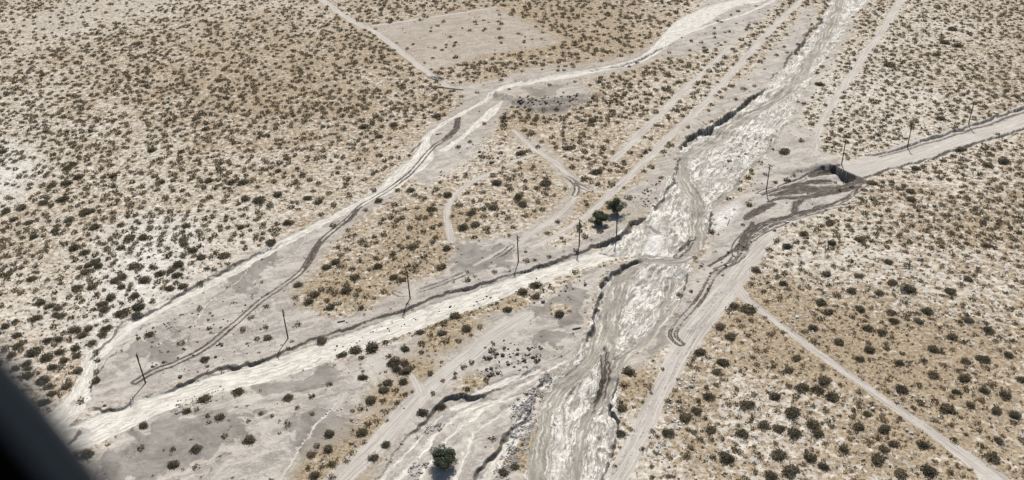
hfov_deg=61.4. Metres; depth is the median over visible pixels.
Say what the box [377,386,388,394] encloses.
shrub
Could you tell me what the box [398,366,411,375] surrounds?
shrub
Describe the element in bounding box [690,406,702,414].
shrub
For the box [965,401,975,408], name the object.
shrub
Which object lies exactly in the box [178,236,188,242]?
shrub
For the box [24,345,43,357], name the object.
shrub
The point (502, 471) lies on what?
shrub
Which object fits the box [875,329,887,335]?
shrub
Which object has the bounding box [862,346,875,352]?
shrub
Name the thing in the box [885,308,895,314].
shrub
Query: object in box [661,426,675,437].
shrub
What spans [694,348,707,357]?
shrub
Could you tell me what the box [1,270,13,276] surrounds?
shrub
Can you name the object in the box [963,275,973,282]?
shrub
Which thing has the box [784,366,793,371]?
shrub
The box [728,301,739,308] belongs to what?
shrub
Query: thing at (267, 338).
shrub
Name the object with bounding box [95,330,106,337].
shrub
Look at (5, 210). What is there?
shrub
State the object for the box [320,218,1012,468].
shrubs
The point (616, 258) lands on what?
brush
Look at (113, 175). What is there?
shrub
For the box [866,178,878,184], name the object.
shrub
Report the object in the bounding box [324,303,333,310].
shrub
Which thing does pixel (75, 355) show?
shrub
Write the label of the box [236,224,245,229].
shrub
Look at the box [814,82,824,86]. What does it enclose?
shrub
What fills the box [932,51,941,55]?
shrub
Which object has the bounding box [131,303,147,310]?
shrub
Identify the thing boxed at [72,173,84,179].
shrub
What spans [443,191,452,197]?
shrub
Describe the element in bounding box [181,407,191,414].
shrub
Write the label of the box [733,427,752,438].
shrub
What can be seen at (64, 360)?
shrub
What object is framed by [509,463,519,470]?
shrub
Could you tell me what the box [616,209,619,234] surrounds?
utility pole
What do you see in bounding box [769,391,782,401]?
shrub
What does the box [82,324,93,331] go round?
shrub
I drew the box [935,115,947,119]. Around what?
shrub
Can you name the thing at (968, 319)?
shrub
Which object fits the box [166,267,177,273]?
shrub
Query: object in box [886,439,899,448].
shrub
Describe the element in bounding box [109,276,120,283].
shrub
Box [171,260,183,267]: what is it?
shrub
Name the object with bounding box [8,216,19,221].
shrub
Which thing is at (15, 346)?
shrub
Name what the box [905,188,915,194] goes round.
shrub
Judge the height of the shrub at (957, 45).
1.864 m
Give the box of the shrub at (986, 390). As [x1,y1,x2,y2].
[978,386,990,393]
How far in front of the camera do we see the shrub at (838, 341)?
240.45 m
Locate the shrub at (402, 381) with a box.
[397,378,407,385]
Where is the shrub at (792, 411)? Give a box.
[784,404,802,418]
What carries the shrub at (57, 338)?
on the ground at (270, 454)
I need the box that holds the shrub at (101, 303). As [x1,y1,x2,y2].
[96,300,109,307]
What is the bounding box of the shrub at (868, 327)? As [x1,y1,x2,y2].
[862,324,875,331]
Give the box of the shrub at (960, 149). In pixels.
[955,147,966,151]
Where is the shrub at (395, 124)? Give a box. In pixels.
[389,122,398,126]
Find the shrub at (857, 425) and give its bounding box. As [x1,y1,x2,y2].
[852,422,866,430]
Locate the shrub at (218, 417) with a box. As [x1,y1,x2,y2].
[214,412,225,419]
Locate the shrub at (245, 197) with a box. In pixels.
[239,195,250,200]
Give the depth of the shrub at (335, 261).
287.15 m
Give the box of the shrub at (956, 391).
[952,388,961,394]
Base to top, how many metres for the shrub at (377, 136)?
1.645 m
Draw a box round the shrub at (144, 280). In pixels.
[138,276,151,282]
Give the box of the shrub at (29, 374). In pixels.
[25,371,33,377]
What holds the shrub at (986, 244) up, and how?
on the ground at (270, 454)
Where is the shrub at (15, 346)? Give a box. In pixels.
[11,341,23,349]
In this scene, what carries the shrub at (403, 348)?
on the ground at (270, 454)
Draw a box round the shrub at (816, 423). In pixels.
[804,416,821,430]
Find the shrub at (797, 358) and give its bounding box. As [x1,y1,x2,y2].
[792,354,802,361]
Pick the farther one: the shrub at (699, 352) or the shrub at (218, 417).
the shrub at (699, 352)
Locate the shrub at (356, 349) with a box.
[349,345,362,354]
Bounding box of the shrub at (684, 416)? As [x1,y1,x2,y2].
[679,411,692,421]
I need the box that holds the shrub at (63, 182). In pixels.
[60,180,70,185]
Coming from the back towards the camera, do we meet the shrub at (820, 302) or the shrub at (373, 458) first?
the shrub at (820, 302)
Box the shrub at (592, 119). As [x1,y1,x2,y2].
[588,117,596,122]
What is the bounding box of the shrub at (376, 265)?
[374,262,381,270]
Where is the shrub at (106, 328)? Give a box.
[101,325,112,331]
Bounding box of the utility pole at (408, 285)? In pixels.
[406,270,410,298]
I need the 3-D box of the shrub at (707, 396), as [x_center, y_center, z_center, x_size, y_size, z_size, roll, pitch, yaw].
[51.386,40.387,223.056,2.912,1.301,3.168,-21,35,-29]
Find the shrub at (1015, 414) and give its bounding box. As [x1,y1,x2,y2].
[1009,410,1020,419]
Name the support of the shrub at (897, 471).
on the ground at (270, 454)
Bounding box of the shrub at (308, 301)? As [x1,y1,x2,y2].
[303,298,314,305]
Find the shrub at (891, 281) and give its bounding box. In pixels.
[887,279,898,286]
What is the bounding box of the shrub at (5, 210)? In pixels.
[0,207,11,213]
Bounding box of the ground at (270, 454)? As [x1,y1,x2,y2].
[0,0,1023,479]
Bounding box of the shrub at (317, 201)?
[312,198,322,204]
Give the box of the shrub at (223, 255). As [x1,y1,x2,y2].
[217,252,230,259]
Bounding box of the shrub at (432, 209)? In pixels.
[426,206,436,211]
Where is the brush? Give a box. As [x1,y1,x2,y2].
[0,0,1023,479]
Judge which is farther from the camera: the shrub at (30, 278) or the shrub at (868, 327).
the shrub at (30, 278)
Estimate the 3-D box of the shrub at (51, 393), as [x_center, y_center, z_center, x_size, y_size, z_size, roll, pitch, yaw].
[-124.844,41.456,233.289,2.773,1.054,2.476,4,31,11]
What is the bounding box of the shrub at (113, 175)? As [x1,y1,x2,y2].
[108,173,117,177]
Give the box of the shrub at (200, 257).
[196,254,206,259]
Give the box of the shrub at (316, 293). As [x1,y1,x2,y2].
[310,290,320,297]
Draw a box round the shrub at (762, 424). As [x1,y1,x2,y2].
[756,420,771,429]
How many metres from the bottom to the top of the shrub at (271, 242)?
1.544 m
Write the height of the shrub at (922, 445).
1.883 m
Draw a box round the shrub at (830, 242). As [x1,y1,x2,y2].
[827,239,835,244]
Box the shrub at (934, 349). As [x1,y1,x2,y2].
[926,345,938,352]
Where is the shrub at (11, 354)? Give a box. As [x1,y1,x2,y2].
[8,351,16,356]
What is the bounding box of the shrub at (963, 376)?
[956,372,971,381]
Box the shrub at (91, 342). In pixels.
[85,338,97,346]
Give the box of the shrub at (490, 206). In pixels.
[488,204,498,209]
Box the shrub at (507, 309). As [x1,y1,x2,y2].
[503,306,512,312]
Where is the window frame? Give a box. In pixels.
[0,346,109,479]
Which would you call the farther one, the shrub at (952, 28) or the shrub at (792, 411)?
the shrub at (952, 28)
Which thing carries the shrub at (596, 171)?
on the ground at (270, 454)
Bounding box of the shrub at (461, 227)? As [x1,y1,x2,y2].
[457,222,468,230]
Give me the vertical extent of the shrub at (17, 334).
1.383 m
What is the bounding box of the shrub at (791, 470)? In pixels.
[780,463,800,478]
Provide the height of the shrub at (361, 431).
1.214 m
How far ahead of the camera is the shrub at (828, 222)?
296.71 m
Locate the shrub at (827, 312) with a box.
[822,308,834,315]
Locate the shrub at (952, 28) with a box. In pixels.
[948,26,957,30]
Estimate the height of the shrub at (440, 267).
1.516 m
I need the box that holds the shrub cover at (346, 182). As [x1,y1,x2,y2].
[0,0,1023,479]
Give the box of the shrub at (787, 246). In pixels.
[782,243,793,248]
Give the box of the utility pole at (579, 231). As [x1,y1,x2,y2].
[579,219,581,245]
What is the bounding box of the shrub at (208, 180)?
[204,177,214,182]
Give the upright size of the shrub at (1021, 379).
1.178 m
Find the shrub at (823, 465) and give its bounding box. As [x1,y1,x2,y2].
[818,461,831,471]
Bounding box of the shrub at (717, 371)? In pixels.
[712,368,721,374]
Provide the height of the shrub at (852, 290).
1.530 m
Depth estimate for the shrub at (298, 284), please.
276.01 m
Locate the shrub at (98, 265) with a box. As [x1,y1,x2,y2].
[93,262,102,269]
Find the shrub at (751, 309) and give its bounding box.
[737,303,758,314]
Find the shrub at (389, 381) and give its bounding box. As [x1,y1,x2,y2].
[382,378,392,385]
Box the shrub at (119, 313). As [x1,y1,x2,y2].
[113,307,131,317]
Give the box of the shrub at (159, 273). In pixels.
[153,270,165,276]
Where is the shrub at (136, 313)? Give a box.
[131,310,141,317]
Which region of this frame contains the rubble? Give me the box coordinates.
[175,128,780,479]
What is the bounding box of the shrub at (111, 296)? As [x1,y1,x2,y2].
[105,292,116,302]
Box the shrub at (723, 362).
[716,358,731,368]
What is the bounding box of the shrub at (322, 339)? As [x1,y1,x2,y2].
[317,337,326,343]
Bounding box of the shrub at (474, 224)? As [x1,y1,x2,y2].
[470,220,481,227]
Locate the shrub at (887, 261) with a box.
[883,258,893,264]
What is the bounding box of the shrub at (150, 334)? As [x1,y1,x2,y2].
[143,331,156,337]
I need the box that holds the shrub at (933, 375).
[927,371,939,378]
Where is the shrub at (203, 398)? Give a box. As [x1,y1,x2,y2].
[195,393,212,402]
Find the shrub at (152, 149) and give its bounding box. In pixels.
[147,147,156,151]
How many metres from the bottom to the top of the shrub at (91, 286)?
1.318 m
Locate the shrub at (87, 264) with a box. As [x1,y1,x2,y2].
[83,262,92,268]
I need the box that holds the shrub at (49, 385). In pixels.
[43,381,56,389]
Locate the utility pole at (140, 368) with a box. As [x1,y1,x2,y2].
[136,352,145,382]
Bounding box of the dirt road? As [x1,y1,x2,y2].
[96,0,1023,479]
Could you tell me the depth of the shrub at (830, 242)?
285.26 m
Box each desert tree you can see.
[430,443,457,469]
[592,210,610,225]
[607,197,627,213]
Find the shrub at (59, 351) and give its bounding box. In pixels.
[54,348,66,354]
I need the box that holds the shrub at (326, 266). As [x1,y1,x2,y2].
[322,264,331,269]
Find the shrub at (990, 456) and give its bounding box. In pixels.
[984,451,1001,462]
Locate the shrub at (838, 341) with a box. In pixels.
[834,338,843,346]
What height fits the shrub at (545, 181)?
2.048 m
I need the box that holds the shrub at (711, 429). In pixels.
[704,424,718,436]
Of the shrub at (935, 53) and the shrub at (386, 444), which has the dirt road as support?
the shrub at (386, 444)
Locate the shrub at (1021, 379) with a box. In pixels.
[1014,375,1023,382]
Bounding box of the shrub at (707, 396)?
[704,392,716,401]
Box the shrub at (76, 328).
[67,325,81,333]
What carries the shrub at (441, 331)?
on the ground at (270, 454)
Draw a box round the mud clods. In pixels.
[136,93,751,380]
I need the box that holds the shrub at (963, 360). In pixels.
[960,358,969,364]
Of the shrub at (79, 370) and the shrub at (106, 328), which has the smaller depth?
the shrub at (79, 370)
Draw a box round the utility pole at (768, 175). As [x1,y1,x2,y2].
[766,164,772,190]
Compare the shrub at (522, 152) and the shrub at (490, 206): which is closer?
the shrub at (490, 206)
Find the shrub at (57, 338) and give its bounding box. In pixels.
[52,336,63,341]
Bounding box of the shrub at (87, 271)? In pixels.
[78,268,91,275]
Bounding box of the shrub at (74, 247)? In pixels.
[66,243,81,251]
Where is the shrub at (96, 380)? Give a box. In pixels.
[89,376,100,383]
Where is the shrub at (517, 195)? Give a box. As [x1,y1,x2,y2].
[513,193,523,199]
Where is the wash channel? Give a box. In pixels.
[524,0,867,479]
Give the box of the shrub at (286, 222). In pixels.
[282,219,294,225]
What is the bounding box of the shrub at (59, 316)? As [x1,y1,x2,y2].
[56,312,67,318]
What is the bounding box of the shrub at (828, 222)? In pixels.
[825,220,835,224]
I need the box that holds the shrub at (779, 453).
[769,447,788,461]
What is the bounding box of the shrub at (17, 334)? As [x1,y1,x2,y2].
[10,331,21,338]
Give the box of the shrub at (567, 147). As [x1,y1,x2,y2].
[562,145,572,150]
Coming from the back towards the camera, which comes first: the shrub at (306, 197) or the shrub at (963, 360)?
the shrub at (306, 197)
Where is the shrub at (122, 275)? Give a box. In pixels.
[118,272,127,279]
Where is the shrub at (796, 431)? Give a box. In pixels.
[785,425,802,437]
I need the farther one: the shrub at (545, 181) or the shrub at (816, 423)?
the shrub at (545, 181)
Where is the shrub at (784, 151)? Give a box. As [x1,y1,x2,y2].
[777,146,791,154]
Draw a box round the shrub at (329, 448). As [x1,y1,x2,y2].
[323,444,332,453]
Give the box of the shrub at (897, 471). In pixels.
[893,467,907,479]
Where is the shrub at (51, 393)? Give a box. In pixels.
[46,390,56,396]
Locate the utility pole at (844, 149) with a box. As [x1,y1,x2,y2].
[841,139,848,163]
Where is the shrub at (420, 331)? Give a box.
[414,329,424,335]
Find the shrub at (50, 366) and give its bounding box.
[46,363,58,369]
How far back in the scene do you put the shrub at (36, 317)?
263.85 m
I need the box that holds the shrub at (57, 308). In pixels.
[53,305,62,310]
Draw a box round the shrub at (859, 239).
[854,235,868,242]
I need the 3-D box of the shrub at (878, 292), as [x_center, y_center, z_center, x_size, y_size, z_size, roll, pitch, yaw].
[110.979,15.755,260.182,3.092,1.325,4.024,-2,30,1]
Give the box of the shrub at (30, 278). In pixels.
[26,275,37,282]
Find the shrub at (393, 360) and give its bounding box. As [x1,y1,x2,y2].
[386,355,403,366]
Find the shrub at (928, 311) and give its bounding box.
[920,307,933,315]
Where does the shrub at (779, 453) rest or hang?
on the ground at (270, 454)
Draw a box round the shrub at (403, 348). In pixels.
[400,345,409,351]
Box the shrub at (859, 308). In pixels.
[855,305,865,312]
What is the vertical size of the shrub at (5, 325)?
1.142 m
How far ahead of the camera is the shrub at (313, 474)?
203.81 m
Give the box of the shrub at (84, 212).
[78,209,89,215]
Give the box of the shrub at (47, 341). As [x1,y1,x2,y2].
[41,337,53,344]
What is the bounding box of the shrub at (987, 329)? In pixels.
[983,324,993,333]
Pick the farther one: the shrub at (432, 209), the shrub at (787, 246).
the shrub at (432, 209)
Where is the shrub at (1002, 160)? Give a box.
[996,157,1011,164]
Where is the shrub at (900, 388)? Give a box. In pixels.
[896,384,909,393]
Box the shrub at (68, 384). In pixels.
[61,381,72,388]
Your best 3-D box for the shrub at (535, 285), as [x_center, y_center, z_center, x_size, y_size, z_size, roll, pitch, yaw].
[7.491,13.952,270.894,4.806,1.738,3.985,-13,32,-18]
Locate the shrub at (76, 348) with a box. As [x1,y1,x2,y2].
[69,345,80,351]
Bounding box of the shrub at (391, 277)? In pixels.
[388,272,398,279]
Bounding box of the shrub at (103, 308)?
[99,305,110,312]
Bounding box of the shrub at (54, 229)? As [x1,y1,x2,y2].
[50,227,60,232]
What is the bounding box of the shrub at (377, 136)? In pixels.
[374,134,383,138]
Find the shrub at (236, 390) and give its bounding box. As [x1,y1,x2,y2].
[230,384,246,396]
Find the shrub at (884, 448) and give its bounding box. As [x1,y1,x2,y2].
[878,443,889,452]
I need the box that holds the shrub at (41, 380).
[34,375,53,384]
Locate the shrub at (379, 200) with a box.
[372,197,383,202]
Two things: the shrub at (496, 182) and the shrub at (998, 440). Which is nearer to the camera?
the shrub at (998, 440)
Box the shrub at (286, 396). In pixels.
[282,393,294,400]
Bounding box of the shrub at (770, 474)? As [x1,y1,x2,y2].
[765,469,778,479]
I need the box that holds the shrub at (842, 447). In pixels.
[838,444,849,454]
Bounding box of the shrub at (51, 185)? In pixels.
[45,182,56,188]
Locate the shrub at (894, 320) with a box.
[890,317,899,323]
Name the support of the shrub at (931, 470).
on the ground at (270, 454)
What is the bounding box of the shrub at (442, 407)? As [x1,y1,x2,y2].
[437,404,448,410]
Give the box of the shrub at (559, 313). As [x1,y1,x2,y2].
[554,310,564,317]
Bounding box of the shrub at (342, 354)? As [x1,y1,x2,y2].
[337,351,348,357]
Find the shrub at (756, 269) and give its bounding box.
[750,266,761,272]
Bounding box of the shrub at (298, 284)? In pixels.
[293,281,302,287]
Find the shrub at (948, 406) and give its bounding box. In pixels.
[938,401,955,414]
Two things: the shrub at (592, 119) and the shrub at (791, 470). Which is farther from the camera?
the shrub at (592, 119)
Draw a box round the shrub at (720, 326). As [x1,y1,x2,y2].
[712,322,725,330]
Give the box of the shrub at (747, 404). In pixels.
[737,399,757,409]
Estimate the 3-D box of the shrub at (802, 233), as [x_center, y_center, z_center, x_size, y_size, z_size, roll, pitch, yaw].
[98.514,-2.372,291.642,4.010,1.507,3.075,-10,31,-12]
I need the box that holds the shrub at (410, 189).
[406,186,415,192]
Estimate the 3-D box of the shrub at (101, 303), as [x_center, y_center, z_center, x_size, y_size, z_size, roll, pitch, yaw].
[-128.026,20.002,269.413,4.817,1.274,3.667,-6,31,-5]
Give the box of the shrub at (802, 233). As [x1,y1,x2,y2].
[798,230,808,236]
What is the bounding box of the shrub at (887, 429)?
[879,424,891,433]
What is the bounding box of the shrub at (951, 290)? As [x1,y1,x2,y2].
[944,287,956,295]
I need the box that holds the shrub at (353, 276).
[348,273,361,280]
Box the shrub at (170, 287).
[165,285,174,290]
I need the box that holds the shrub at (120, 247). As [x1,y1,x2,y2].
[115,243,125,250]
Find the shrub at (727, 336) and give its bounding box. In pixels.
[725,332,735,339]
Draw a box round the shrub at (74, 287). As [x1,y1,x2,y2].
[71,284,83,290]
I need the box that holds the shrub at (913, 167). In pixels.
[911,165,921,170]
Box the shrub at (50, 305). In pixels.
[42,302,56,309]
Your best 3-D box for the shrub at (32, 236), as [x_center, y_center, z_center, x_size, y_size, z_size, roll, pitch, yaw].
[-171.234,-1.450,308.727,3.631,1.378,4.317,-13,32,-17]
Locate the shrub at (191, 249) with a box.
[187,246,198,253]
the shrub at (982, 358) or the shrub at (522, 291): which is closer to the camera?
the shrub at (982, 358)
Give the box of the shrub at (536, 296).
[530,292,539,300]
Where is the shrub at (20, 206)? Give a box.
[14,203,26,210]
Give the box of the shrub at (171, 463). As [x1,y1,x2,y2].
[168,459,179,469]
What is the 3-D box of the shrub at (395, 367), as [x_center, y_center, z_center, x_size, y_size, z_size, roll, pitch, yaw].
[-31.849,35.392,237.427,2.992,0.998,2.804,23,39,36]
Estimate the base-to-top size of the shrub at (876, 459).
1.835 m
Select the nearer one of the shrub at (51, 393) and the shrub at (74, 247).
the shrub at (51, 393)
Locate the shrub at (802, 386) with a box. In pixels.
[795,382,811,392]
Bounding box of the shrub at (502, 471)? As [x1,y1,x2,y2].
[497,467,508,475]
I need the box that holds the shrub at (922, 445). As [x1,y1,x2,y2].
[915,439,931,449]
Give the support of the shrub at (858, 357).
on the ground at (270, 454)
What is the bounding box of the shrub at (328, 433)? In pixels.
[324,429,335,439]
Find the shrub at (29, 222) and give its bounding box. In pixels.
[22,220,33,225]
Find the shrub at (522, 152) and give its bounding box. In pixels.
[515,150,525,155]
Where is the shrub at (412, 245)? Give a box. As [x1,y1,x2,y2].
[406,243,418,250]
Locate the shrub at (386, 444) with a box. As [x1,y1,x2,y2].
[381,441,390,447]
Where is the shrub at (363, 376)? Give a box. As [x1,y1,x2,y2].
[357,374,367,380]
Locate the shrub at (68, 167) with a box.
[61,165,72,170]
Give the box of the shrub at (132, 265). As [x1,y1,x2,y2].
[128,261,139,269]
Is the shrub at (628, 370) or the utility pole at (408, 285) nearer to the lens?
the shrub at (628, 370)
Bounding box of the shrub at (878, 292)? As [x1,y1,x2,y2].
[875,290,884,295]
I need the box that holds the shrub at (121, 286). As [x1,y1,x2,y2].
[116,283,125,290]
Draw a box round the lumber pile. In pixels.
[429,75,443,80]
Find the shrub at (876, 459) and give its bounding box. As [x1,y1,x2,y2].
[871,452,885,464]
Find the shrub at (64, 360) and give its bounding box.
[58,357,67,363]
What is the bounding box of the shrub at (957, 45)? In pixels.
[950,43,963,47]
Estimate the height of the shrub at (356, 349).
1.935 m
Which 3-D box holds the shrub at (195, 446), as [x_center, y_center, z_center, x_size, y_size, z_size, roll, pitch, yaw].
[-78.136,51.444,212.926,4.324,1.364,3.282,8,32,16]
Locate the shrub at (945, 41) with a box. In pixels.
[941,39,951,44]
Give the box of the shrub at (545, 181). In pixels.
[539,178,553,186]
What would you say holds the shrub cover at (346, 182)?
on the ground at (270, 454)
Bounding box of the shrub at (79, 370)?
[73,367,82,374]
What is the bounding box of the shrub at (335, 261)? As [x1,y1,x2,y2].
[331,258,341,264]
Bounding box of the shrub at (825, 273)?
[821,269,831,276]
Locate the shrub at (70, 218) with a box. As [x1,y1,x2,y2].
[63,216,75,222]
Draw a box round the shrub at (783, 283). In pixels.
[779,280,788,285]
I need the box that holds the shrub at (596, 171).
[590,168,602,174]
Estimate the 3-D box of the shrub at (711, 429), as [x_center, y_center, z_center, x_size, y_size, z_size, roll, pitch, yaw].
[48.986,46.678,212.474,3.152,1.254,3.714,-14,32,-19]
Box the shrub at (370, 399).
[365,395,376,404]
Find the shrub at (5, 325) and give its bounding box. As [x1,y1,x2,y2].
[0,322,9,329]
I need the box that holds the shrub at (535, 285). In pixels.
[528,281,544,288]
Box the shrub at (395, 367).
[392,365,400,371]
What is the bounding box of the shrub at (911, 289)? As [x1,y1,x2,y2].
[899,283,916,294]
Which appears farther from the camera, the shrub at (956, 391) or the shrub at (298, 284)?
the shrub at (298, 284)
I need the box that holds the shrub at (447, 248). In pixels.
[441,245,451,250]
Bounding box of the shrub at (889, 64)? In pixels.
[883,61,895,66]
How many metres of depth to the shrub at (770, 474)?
198.82 m
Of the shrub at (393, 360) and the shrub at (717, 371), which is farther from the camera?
the shrub at (393, 360)
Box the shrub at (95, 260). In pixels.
[90,258,100,265]
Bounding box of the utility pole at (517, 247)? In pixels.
[516,234,519,261]
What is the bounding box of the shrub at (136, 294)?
[129,291,140,298]
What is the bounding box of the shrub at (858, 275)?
[853,273,862,278]
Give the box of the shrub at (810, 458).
[803,452,817,463]
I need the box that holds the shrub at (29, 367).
[21,365,32,371]
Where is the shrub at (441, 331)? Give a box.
[437,329,447,336]
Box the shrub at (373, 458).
[367,454,378,461]
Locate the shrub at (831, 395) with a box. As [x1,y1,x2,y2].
[823,390,839,401]
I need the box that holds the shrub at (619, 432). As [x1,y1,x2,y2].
[615,429,625,437]
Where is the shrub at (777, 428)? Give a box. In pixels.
[772,425,784,433]
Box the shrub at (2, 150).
[0,148,8,153]
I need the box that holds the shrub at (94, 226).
[88,223,102,230]
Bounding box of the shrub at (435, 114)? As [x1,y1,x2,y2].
[430,112,441,117]
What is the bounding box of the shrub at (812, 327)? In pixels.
[807,323,818,330]
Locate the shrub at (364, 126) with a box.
[358,122,367,128]
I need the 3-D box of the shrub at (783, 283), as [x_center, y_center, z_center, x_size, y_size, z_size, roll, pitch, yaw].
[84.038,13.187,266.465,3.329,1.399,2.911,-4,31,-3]
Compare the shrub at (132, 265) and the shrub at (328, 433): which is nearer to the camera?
the shrub at (328, 433)
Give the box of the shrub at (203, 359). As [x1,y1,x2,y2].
[199,356,209,363]
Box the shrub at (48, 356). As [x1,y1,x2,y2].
[40,352,54,362]
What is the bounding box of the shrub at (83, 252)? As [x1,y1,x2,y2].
[79,249,90,255]
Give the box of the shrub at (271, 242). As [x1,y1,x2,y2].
[265,238,275,245]
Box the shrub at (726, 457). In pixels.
[720,450,734,464]
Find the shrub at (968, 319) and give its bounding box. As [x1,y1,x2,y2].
[963,316,973,322]
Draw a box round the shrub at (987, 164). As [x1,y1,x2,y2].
[981,161,994,167]
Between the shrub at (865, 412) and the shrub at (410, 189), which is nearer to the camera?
the shrub at (865, 412)
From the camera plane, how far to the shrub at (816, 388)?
223.25 m
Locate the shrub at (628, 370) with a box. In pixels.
[621,366,634,375]
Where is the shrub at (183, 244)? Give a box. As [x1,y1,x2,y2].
[178,242,188,246]
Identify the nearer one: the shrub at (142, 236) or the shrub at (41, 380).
the shrub at (41, 380)
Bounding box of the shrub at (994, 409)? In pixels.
[989,405,1003,415]
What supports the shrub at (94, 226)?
on the ground at (270, 454)
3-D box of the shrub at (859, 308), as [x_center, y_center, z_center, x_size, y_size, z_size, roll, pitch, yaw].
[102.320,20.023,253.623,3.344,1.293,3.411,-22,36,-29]
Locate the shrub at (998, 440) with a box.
[992,436,1004,444]
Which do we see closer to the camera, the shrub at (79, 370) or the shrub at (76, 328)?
the shrub at (79, 370)
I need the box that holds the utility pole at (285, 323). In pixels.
[282,309,288,337]
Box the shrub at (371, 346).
[365,340,378,353]
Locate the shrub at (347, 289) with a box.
[340,285,352,293]
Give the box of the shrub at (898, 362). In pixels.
[894,359,903,367]
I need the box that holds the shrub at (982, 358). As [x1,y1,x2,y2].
[977,355,991,364]
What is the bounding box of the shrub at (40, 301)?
[31,297,48,305]
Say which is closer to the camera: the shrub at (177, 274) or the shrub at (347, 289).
the shrub at (347, 289)
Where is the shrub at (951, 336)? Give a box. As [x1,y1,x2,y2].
[946,333,958,340]
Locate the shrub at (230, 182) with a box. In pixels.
[226,179,235,184]
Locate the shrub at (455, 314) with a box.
[449,312,460,317]
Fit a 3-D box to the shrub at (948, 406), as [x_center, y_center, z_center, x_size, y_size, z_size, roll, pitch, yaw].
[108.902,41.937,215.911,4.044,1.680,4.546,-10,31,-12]
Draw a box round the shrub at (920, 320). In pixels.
[913,317,926,324]
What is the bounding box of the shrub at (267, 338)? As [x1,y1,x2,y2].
[263,334,272,340]
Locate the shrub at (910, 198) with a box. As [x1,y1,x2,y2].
[906,196,916,201]
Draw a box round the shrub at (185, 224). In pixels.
[180,222,190,228]
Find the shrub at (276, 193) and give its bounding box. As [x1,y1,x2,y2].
[272,191,282,196]
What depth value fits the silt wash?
250.65 m
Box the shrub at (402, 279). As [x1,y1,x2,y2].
[397,276,405,282]
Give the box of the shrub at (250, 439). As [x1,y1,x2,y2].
[242,433,256,444]
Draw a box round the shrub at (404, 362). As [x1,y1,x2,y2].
[400,358,409,367]
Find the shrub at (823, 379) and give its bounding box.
[818,375,829,384]
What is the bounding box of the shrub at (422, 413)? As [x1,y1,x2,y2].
[416,408,428,416]
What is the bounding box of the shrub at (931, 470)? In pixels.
[918,463,940,478]
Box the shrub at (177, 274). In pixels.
[171,271,183,278]
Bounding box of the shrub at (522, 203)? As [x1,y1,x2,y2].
[517,201,526,206]
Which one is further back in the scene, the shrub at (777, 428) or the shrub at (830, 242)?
the shrub at (830, 242)
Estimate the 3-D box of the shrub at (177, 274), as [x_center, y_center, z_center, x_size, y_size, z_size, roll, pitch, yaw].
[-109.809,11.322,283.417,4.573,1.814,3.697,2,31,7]
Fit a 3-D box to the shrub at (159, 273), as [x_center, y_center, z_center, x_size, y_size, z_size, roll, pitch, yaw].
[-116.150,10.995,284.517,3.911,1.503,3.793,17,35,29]
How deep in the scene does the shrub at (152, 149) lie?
372.11 m
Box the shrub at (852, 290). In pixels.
[846,286,856,294]
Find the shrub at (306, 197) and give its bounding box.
[302,195,312,200]
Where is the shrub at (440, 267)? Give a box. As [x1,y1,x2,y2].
[435,263,446,269]
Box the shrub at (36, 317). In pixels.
[30,313,44,321]
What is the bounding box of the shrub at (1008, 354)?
[1000,351,1014,357]
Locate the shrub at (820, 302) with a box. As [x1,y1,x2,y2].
[813,297,827,306]
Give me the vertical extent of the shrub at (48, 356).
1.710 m
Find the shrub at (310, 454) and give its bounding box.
[306,451,315,458]
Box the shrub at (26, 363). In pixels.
[20,359,31,366]
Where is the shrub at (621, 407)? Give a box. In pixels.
[615,403,627,411]
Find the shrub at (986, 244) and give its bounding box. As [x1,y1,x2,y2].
[978,242,991,247]
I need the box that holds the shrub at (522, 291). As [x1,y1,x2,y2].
[517,287,528,296]
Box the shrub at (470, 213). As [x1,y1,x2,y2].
[466,211,475,215]
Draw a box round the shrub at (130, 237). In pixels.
[123,233,136,240]
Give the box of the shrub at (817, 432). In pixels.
[813,428,823,437]
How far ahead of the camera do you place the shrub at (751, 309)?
254.96 m
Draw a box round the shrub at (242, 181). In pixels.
[236,178,248,185]
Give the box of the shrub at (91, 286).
[86,283,99,289]
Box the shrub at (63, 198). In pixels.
[58,195,70,201]
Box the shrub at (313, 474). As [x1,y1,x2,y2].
[308,470,321,479]
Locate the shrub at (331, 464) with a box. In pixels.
[326,460,336,466]
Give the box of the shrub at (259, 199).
[253,196,265,203]
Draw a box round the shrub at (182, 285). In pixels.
[176,282,188,288]
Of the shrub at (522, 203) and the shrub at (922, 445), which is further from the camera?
the shrub at (522, 203)
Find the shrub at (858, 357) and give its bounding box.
[855,355,866,361]
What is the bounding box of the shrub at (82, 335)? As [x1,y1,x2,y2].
[77,332,88,337]
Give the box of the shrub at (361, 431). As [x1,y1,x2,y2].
[355,428,366,437]
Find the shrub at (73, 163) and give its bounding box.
[69,160,77,165]
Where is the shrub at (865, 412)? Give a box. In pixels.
[863,410,872,416]
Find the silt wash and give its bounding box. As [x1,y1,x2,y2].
[55,0,774,479]
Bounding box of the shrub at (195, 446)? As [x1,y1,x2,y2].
[188,443,203,453]
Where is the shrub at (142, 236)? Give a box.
[137,233,146,240]
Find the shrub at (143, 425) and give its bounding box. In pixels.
[136,420,149,429]
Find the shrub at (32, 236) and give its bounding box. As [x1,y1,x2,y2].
[28,233,38,239]
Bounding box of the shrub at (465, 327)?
[460,324,471,332]
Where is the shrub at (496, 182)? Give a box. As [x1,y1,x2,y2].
[491,179,502,185]
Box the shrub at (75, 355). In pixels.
[72,352,81,358]
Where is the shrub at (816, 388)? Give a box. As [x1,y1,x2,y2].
[811,383,825,395]
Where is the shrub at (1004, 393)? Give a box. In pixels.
[998,388,1012,401]
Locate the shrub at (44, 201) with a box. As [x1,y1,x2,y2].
[37,199,47,204]

